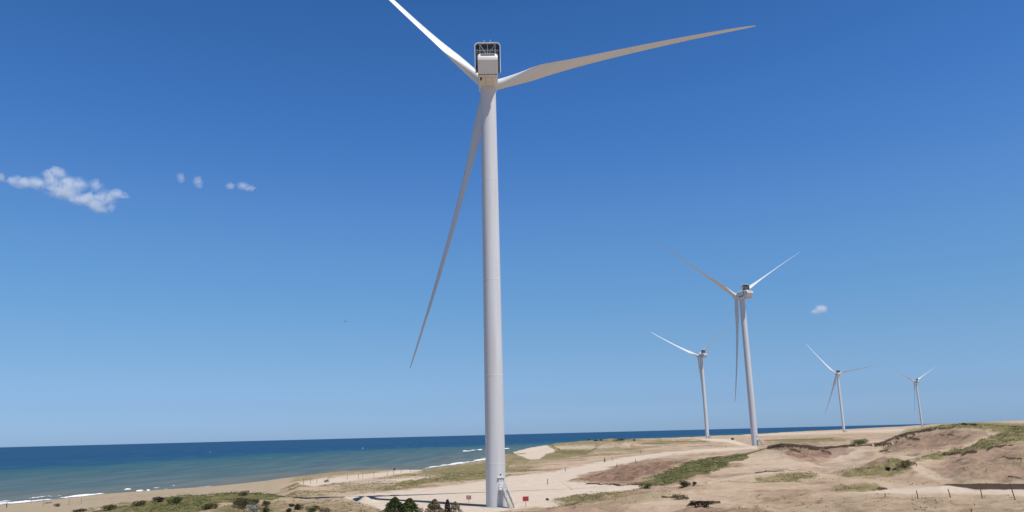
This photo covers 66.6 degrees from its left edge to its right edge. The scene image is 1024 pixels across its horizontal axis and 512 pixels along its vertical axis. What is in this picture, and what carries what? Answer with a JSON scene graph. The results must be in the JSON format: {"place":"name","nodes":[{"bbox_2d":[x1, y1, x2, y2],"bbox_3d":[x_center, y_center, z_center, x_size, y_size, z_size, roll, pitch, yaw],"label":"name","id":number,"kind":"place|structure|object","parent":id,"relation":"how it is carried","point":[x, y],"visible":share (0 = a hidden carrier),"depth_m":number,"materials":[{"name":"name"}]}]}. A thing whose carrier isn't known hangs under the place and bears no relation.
{"place":"outdoors","nodes":[
{"label":"outdoors","id":0,"kind":"place"},
{"bbox_2d":[0,423,946,504],"bbox_3d":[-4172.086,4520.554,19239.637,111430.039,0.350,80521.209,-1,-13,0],"label":"sea","id":1,"kind":"structure","parent":0,"point":[39,473],"depth_m":922.61,"materials":[{"name":"liquid"}]},
{"bbox_2d":[0,421,1023,511],"bbox_3d":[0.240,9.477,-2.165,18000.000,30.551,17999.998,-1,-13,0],"label":"ground","id":2,"kind":"structure","parent":0,"point":[735,487],"depth_m":200.10,"materials":[{"name":"beige sand"}]},
{"bbox_2d":[72,508,87,511],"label":"shrub","id":3,"kind":"object","parent":2,"relation":"on","point":[80,510],"visible":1,"depth_m":155.26,"materials":[{"name":"green plant"}]},
{"bbox_2d":[100,504,116,509],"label":"shrub","id":4,"kind":"object","parent":2,"relation":"on","point":[112,506],"visible":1,"depth_m":151.42,"materials":[{"name":"green plant"}]},
{"bbox_2d":[132,500,145,505],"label":"shrub","id":5,"kind":"object","parent":2,"relation":"on","point":[141,502],"visible":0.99,"depth_m":155.16,"materials":[{"name":"green plant"}]},
{"bbox_2d":[152,496,163,501],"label":"shrub","id":6,"kind":"object","parent":2,"relation":"on","point":[158,498],"visible":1,"depth_m":157.39,"materials":[{"name":"green plant"}]},
{"bbox_2d":[166,497,182,502],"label":"shrub","id":7,"kind":"object","parent":2,"relation":"on","point":[177,499],"visible":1,"depth_m":155.00,"materials":[{"name":"green plant"}]},
{"bbox_2d":[202,503,217,508],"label":"shrub","id":8,"kind":"object","parent":2,"relation":"on","point":[211,505],"visible":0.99,"depth_m":147.79,"materials":[{"name":"green plant"}]},
{"bbox_2d":[238,490,249,494],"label":"shrub","id":9,"kind":"object","parent":2,"relation":"on","point":[244,492],"visible":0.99,"depth_m":167.85,"materials":[{"name":"green plant"}]},
{"bbox_2d":[231,497,259,506],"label":"shrub","id":10,"kind":"object","parent":2,"relation":"on","point":[244,502],"visible":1,"depth_m":148.91,"materials":[{"name":"green plant"}]},
{"bbox_2d":[246,504,260,511],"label":"shrub","id":11,"kind":"object","parent":2,"relation":"on","point":[254,507],"visible":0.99,"depth_m":141.11,"materials":[{"name":"grey plant"}]},
{"bbox_2d":[261,507,269,511],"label":"shrub","id":12,"kind":"object","parent":2,"relation":"on","point":[265,509],"visible":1,"depth_m":139.86,"materials":[{"name":"green plant"}]},
{"bbox_2d":[262,501,270,505],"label":"shrub","id":13,"kind":"object","parent":2,"relation":"on","point":[266,503],"visible":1,"depth_m":151.20,"materials":[{"name":"green plant"}]},
{"bbox_2d":[294,504,303,509],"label":"shrub","id":14,"kind":"object","parent":2,"relation":"on","point":[298,507],"visible":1,"depth_m":147.59,"materials":[{"name":"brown plant"}]},
{"bbox_2d":[305,505,319,511],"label":"shrub","id":15,"kind":"object","parent":2,"relation":"on","point":[313,508],"visible":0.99,"depth_m":140.71,"materials":[{"name":"green plant"}]},
{"bbox_2d":[319,507,329,511],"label":"shrub","id":16,"kind":"object","parent":2,"relation":"on","point":[322,509],"visible":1,"depth_m":139.51,"materials":[{"name":"brown plant"}]},
{"bbox_2d":[379,508,398,511],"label":"bush","id":17,"kind":"object","parent":2,"relation":"on","point":[392,510],"visible":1,"depth_m":138.46,"materials":[{"name":"green plant"}]},
{"bbox_2d":[384,497,407,511],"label":"conifer bush","id":18,"kind":"object","parent":2,"relation":"on","point":[394,502],"visible":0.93,"depth_m":140.35,"materials":[{"name":"green plant"}]},
{"bbox_2d":[400,498,423,511],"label":"conifer bush","id":19,"kind":"object","parent":2,"relation":"on","point":[410,504],"visible":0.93,"depth_m":141.56,"materials":[{"name":"green plant"}]},
{"bbox_2d":[424,499,445,511],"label":"dry bush","id":20,"kind":"object","parent":2,"relation":"on","point":[433,505],"visible":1,"depth_m":142.99,"materials":[{"name":"brown plant"}]},
{"bbox_2d":[445,499,450,511],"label":"dead bush","id":21,"kind":"object","parent":2,"relation":"on","point":[447,505],"visible":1,"depth_m":143.70,"materials":[{"name":"brown plant"}]},
{"bbox_2d":[446,501,461,511],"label":"dry bush","id":22,"kind":"object","parent":2,"relation":"on","point":[455,506],"visible":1,"depth_m":143.57,"materials":[{"name":"brown plant"}]},
{"bbox_2d":[523,496,528,502],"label":"warning sign","id":23,"kind":"object","parent":2,"relation":"on","point":[525,498],"visible":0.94,"depth_m":160.07,"materials":[{"name":"red metal"}]},
{"bbox_2d":[78,423,1023,511],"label":"dune grass","id":24,"kind":"structure","parent":2,"relation":"on","point":[599,495],"depth_m":190.81,"materials":[{"name":"green plant"}]},
{"bbox_2d":[88,478,1018,511],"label":"scrub tufts","id":25,"kind":"object","parent":2,"relation":"on","point":[578,504],"visible":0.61,"depth_m":145.62,"materials":[{"name":"green plant"}]},
{"bbox_2d":[86,423,1022,511],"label":"ground cover","id":26,"kind":"object","parent":2,"relation":"on","point":[669,472],"visible":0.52,"depth_m":197.14,"materials":[{"name":"green plant"}]},
{"bbox_2d":[390,0,755,507],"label":"wind turbine","id":27,"kind":"object","parent":2,"relation":"on","point":[483,75],"visible":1,"depth_m":176.05,"materials":[{"name":"paint"}]},
{"bbox_2d":[638,483,651,487],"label":"shrub","id":28,"kind":"object","parent":2,"relation":"on","point":[646,485],"visible":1,"depth_m":159.07,"materials":[{"name":"green plant"}]},
{"bbox_2d":[673,494,687,498],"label":"shrub","id":29,"kind":"object","parent":2,"relation":"on","point":[679,496],"visible":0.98,"depth_m":142.98,"materials":[{"name":"brown plant"}]},
{"bbox_2d":[678,480,690,486],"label":"shrub","id":30,"kind":"object","parent":2,"relation":"on","point":[685,483],"visible":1,"depth_m":161.05,"materials":[{"name":"green plant"}]},
{"bbox_2d":[653,327,726,438],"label":"wind turbine","id":31,"kind":"object","parent":2,"relation":"on","point":[701,355],"visible":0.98,"depth_m":925.05,"materials":[{"name":"paint"}]},
{"bbox_2d":[688,500,702,506],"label":"shrub","id":32,"kind":"object","parent":2,"relation":"on","point":[694,503],"visible":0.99,"depth_m":130.12,"materials":[{"name":"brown plant"}]},
{"bbox_2d":[700,501,713,505],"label":"shrub","id":33,"kind":"object","parent":2,"relation":"on","point":[705,503],"visible":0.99,"depth_m":128.99,"materials":[{"name":"brown plant"}]},
{"bbox_2d":[656,241,797,445],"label":"wind turbine","id":34,"kind":"object","parent":2,"relation":"on","point":[743,294],"visible":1,"depth_m":508.71,"materials":[{"name":"paint"}]},
{"bbox_2d":[589,426,1013,484],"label":"turf rim","id":35,"kind":"object","parent":2,"relation":"on","point":[849,445],"visible":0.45,"depth_m":254.08,"materials":[{"name":"green plant"}]},
{"bbox_2d":[807,345,872,431],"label":"wind turbine","id":36,"kind":"object","parent":2,"relation":"on","point":[837,374],"visible":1,"depth_m":1327.98,"materials":[{"name":"paint"}]},
{"bbox_2d":[849,440,868,443],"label":"shrub","id":37,"kind":"object","parent":2,"relation":"on","point":[860,442],"visible":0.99,"depth_m":256.08,"materials":[{"name":"green plant"}]},
{"bbox_2d":[895,461,913,466],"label":"shrub","id":38,"kind":"object","parent":2,"relation":"on","point":[905,463],"visible":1,"depth_m":174.55,"materials":[{"name":"green plant"}]},
{"bbox_2d":[894,367,934,425],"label":"wind turbine","id":39,"kind":"object","parent":2,"relation":"on","point":[916,381],"visible":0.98,"depth_m":1719.25,"materials":[{"name":"paint"}]},
{"bbox_2d":[0,0,1023,446],"label":"sky","id":40,"kind":"structure","parent":0,"point":[199,198],"materials":[{"name":"blue"}]}
]}

